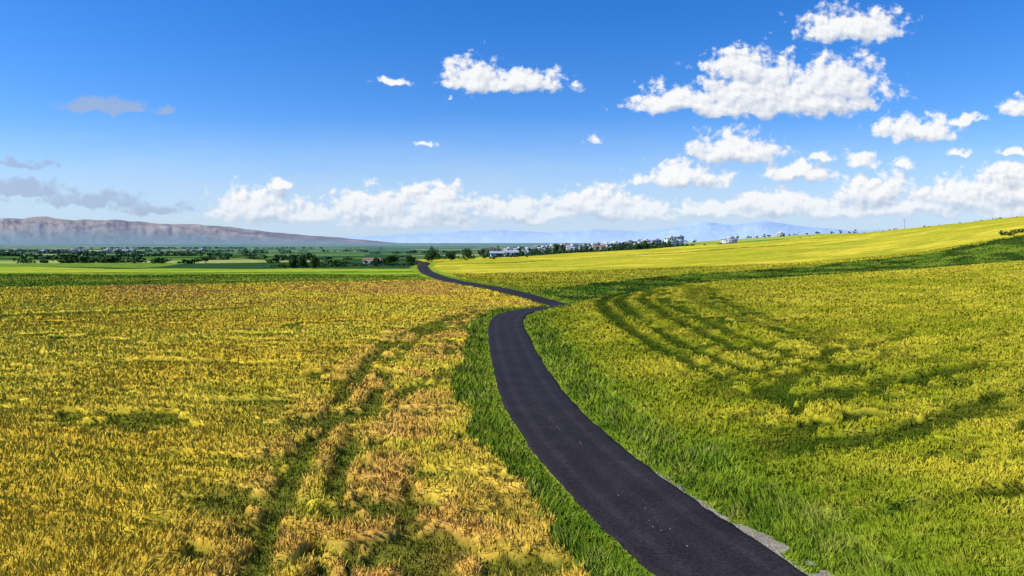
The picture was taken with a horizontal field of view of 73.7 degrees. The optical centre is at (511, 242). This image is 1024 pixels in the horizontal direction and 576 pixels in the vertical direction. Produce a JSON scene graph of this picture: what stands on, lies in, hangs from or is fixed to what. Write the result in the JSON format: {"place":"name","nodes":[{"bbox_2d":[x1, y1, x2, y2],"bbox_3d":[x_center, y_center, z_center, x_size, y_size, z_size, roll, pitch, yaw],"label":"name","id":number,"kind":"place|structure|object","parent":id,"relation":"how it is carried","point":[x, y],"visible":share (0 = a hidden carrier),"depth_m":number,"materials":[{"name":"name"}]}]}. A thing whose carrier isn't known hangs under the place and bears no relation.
{"place":"outdoors","nodes":[
{"label":"outdoors","id":0,"kind":"place"},
{"bbox_2d":[0,216,395,243],"bbox_3d":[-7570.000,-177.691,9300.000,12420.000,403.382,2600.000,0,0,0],"label":"mountain ridge","id":1,"kind":"structure","parent":0,"point":[41,230],"depth_m":8874.56,"materials":[{"name":"grey stone"}]},
{"bbox_2d":[0,216,1023,575],"bbox_3d":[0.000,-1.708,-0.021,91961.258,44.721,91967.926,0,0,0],"label":"ground","id":2,"kind":"structure","parent":0,"point":[810,248],"depth_m":40.25,"materials":[{"name":"plant"}]},
{"bbox_2d":[0,246,463,263],"bbox_3d":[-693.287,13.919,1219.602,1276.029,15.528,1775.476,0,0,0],"label":"distant trees","id":3,"kind":"object","parent":2,"relation":"on","point":[70,257],"visible":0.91,"depth_m":600.63,"materials":[{"name":"green plant"}]},
{"bbox_2d":[288,256,297,267],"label":"broadleaf tree","id":4,"kind":"object","parent":2,"relation":"on","point":[293,261],"visible":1,"depth_m":276.34,"materials":[{"name":"green plant"}]},
{"bbox_2d":[297,256,307,267],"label":"broadleaf tree","id":5,"kind":"object","parent":2,"relation":"on","point":[302,261],"visible":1,"depth_m":274.45,"materials":[{"name":"green plant"}]},
{"bbox_2d":[309,254,320,268],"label":"broadleaf tree","id":6,"kind":"object","parent":2,"relation":"on","point":[314,262],"visible":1,"depth_m":265.99,"materials":[{"name":"green plant"}]},
{"bbox_2d":[271,261,418,267],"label":"hedgerow","id":7,"kind":"object","parent":2,"relation":"on","point":[343,264],"visible":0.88,"depth_m":288.83,"materials":[{"name":"green plant"}]},
{"bbox_2d":[371,257,380,263],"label":"broadleaf tree","id":8,"kind":"object","parent":2,"relation":"on","point":[376,259],"visible":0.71,"depth_m":305.38,"materials":[{"name":"green plant"}]},
{"bbox_2d":[381,257,389,263],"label":"broadleaf tree","id":9,"kind":"object","parent":2,"relation":"on","point":[384,259],"visible":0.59,"depth_m":309.00,"materials":[{"name":"green plant"}]},
{"bbox_2d":[387,255,398,263],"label":"broadleaf tree","id":10,"kind":"object","parent":2,"relation":"on","point":[392,258],"visible":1,"depth_m":304.33,"materials":[{"name":"green plant"}]},
{"bbox_2d":[405,255,415,262],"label":"broadleaf tree","id":11,"kind":"object","parent":2,"relation":"on","point":[410,258],"visible":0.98,"depth_m":315.32,"materials":[{"name":"green plant"}]},
{"bbox_2d":[425,246,439,261],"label":"broadleaf tree","id":12,"kind":"object","parent":2,"relation":"on","point":[431,254],"visible":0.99,"depth_m":340.13,"materials":[{"name":"green plant"}]},
{"bbox_2d":[445,251,455,259],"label":"broadleaf tree","id":13,"kind":"object","parent":2,"relation":"on","point":[450,255],"visible":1,"depth_m":368.93,"materials":[{"name":"green plant"}]},
{"bbox_2d":[461,248,471,256],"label":"broadleaf tree","id":14,"kind":"object","parent":2,"relation":"on","point":[467,252],"visible":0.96,"depth_m":398.73,"materials":[{"name":"green plant"}]},
{"bbox_2d":[489,251,504,256],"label":"farm shed","id":15,"kind":"structure","parent":2,"relation":"on","point":[493,253],"depth_m":447.21,"materials":[{"name":"white paint"}]},
{"bbox_2d":[0,234,1023,575],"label":"wheat crop","id":16,"kind":"object","parent":2,"relation":"on","point":[304,308],"visible":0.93,"depth_m":41.93,"materials":[{"name":"yellow plant"}]},
{"bbox_2d":[505,250,518,255],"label":"farm shed","id":17,"kind":"structure","parent":2,"relation":"on","point":[511,252],"depth_m":452.22,"materials":[{"name":"metal"}]},
{"bbox_2d":[424,229,857,259],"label":"village trees","id":18,"kind":"object","parent":2,"relation":"on","point":[644,244],"visible":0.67,"depth_m":471.17,"materials":[{"name":"green plant"}]},
{"bbox_2d":[664,238,675,245],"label":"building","id":19,"kind":"structure","parent":2,"relation":"on","point":[666,240],"depth_m":607.64,"materials":[{"name":"white paint"}]},
{"bbox_2d":[426,276,931,575],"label":"verge grass","id":20,"kind":"structure","parent":2,"relation":"on","point":[836,541],"depth_m":28.86,"materials":[{"name":"green plant"}]},
{"bbox_2d":[676,237,683,245],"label":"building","id":21,"kind":"structure","parent":2,"relation":"on","point":[680,239],"depth_m":610.49,"materials":[{"name":"white paint"}]},
{"bbox_2d":[721,239,736,243],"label":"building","id":22,"kind":"structure","parent":2,"relation":"on","point":[725,241],"depth_m":556.82,"materials":[{"name":"white paint"}]},
{"bbox_2d":[657,472,830,575],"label":"gravel","id":23,"kind":"structure","parent":2,"relation":"on","point":[767,546],"depth_m":22.25,"materials":[{"name":"grey gravel"}]},
{"bbox_2d":[724,216,1023,280],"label":"bushes","id":24,"kind":"object","parent":2,"relation":"on","point":[1001,233],"visible":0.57,"depth_m":224.94,"materials":[{"name":"green plant"}]},
{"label":"walls","id":25,"kind":"object","parent":2,"relation":"on","visible":0},
{"bbox_2d":[362,258,380,260],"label":"roof","id":26,"kind":"structure","parent":25,"relation":"on","point":[365,259],"depth_m":333.12,"materials":[{"name":"tile"}]},
{"bbox_2d":[0,0,1023,236],"label":"sky","id":27,"kind":"structure","parent":0,"point":[329,118],"materials":[{"name":"blue"}]},
{"bbox_2d":[401,258,807,575],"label":"asphalt road","id":28,"kind":"structure","parent":0,"point":[597,471],"depth_m":27.77,"materials":[{"name":"black asphalt"}]},
{"bbox_2d":[340,221,886,242],"bbox_3d":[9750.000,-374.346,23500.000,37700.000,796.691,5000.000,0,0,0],"label":"mountain range","id":29,"kind":"structure","parent":0,"point":[704,231],"depth_m":22871.01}
]}

